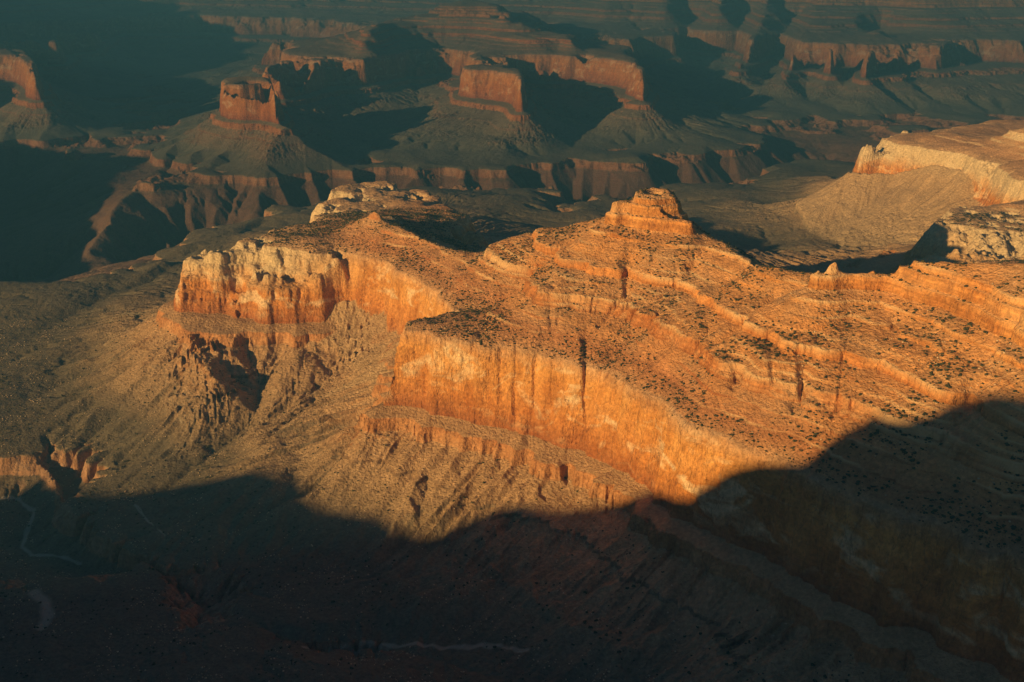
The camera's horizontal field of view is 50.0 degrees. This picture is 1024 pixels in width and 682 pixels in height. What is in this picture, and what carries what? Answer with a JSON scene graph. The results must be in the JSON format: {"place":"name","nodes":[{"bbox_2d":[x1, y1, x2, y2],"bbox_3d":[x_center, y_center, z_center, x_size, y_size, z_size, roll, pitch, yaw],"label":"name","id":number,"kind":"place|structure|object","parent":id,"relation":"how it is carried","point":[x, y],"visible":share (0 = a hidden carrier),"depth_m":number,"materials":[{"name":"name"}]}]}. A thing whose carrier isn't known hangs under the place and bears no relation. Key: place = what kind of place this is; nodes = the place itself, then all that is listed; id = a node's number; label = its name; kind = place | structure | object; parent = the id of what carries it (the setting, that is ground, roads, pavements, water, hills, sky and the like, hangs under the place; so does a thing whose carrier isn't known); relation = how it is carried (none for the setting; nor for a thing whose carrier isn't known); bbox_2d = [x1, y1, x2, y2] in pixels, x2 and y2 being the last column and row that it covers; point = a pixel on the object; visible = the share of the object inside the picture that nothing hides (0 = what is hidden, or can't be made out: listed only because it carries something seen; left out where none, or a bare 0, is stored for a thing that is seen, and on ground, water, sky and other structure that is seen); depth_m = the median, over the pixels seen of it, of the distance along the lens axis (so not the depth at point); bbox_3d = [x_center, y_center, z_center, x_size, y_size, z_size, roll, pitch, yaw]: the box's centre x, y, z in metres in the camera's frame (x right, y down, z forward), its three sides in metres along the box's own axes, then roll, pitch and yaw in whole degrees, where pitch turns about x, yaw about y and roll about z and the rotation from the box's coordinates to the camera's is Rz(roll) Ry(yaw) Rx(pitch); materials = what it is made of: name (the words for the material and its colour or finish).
{"place":"outdoors","nodes":[
{"label":"outdoors","id":0,"kind":"place"},
{"bbox_2d":[0,49,98,130],"bbox_3d":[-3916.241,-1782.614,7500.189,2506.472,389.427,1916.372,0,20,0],"label":"mesa","id":1,"kind":"structure","parent":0,"point":[31,98],"depth_m":7127.40,"materials":[{"name":"brown stone"}]},
{"bbox_2d":[0,441,340,652],"bbox_3d":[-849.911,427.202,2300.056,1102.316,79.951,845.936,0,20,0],"label":"ravine","id":2,"kind":"structure","parent":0,"point":[74,534],"depth_m":2293.16,"materials":[{"name":"brown stone"}]},
{"bbox_2d":[171,65,400,165],"bbox_3d":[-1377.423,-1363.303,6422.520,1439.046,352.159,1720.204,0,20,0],"label":"butte","id":3,"kind":"object","parent":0,"point":[268,118],"visible":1,"depth_m":6163.08,"materials":[{"name":"brown stone"}]},
{"bbox_2d":[0,159,857,681],"bbox_3d":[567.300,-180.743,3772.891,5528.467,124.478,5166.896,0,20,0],"label":"plateau","id":4,"kind":"structure","parent":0,"point":[720,211],"depth_m":2187.88,"materials":[{"name":"brown stone"}]},
{"bbox_2d":[271,0,712,133],"bbox_3d":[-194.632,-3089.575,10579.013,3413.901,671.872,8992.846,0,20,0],"label":"temple","id":5,"kind":"structure","parent":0,"point":[618,65],"depth_m":7860.18,"materials":[{"name":"brown stone"}]},
{"bbox_2d":[436,72,574,143],"bbox_3d":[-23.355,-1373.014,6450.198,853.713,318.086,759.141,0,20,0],"label":"butte","id":6,"kind":"object","parent":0,"point":[511,113],"visible":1,"depth_m":6499.80,"materials":[{"name":"brown stone"}]},
{"bbox_2d":[0,74,1023,282],"bbox_3d":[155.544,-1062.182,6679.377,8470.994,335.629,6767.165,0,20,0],"label":"gorge","id":7,"kind":"structure","parent":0,"point":[91,207],"depth_m":5846.42,"materials":[{"name":"brown stone"}]},
{"bbox_2d":[0,42,1023,182],"bbox_3d":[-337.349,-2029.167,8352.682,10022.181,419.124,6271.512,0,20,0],"label":"bench","id":8,"kind":"object","parent":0,"point":[795,90],"visible":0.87,"depth_m":7297.96,"materials":[{"name":"brown stone"}]},
{"bbox_2d":[0,0,1023,75],"bbox_3d":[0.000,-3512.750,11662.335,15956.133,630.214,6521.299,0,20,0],"label":"canyon wall","id":9,"kind":"structure","parent":0,"point":[757,37],"depth_m":9809.75,"materials":[{"name":"brown stone"}]},
{"bbox_2d":[85,175,1010,681],"bbox_3d":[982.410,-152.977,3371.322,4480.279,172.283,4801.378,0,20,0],"label":"talus slope","id":10,"kind":"structure","parent":0,"point":[883,231],"depth_m":2192.86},
{"bbox_2d":[264,181,488,245],"bbox_3d":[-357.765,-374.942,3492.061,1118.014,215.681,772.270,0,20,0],"label":"limestone cap","id":11,"kind":"object","parent":10,"relation":"on","point":[378,196],"visible":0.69,"depth_m":3426.12,"materials":[{"name":"beige stone"}]},
{"bbox_2d":[0,188,1022,681],"bbox_3d":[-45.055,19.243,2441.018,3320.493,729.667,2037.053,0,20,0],"label":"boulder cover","id":12,"kind":"object","parent":10,"relation":"on","point":[356,458],"visible":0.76,"depth_m":2256.84,"materials":[{"name":"brown stone"}]},
{"bbox_2d":[0,188,1023,681],"bbox_3d":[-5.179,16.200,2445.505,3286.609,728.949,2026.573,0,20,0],"label":"desert shrub cover","id":13,"kind":"object","parent":10,"relation":"on","point":[442,238],"visible":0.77,"depth_m":2241.39,"materials":[{"name":"green plant"}]},
{"bbox_2d":[171,187,1023,681],"bbox_3d":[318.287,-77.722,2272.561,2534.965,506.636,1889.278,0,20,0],"label":"sandstone ridge","id":14,"kind":"structure","parent":0,"point":[949,589],"depth_m":1936.18,"materials":[{"name":"orange stone"}]},
{"bbox_2d":[805,41,1023,102],"bbox_3d":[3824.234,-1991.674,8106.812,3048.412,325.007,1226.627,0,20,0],"label":"mesa","id":15,"kind":"structure","parent":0,"point":[868,72],"depth_m":8275.04,"materials":[{"name":"brown stone"}]},
{"bbox_2d":[832,119,1023,208],"bbox_3d":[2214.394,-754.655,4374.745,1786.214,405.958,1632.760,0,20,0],"label":"mesa","id":16,"kind":"structure","parent":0,"point":[979,164],"depth_m":4312.54,"materials":[{"name":"beige stone"}]},
{"bbox_2d":[886,200,1023,273],"bbox_3d":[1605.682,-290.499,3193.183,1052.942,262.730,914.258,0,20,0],"label":"limestone promontory","id":17,"kind":"structure","parent":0,"point":[942,239],"depth_m":3197.72,"materials":[{"name":"beige stone"}]}
]}

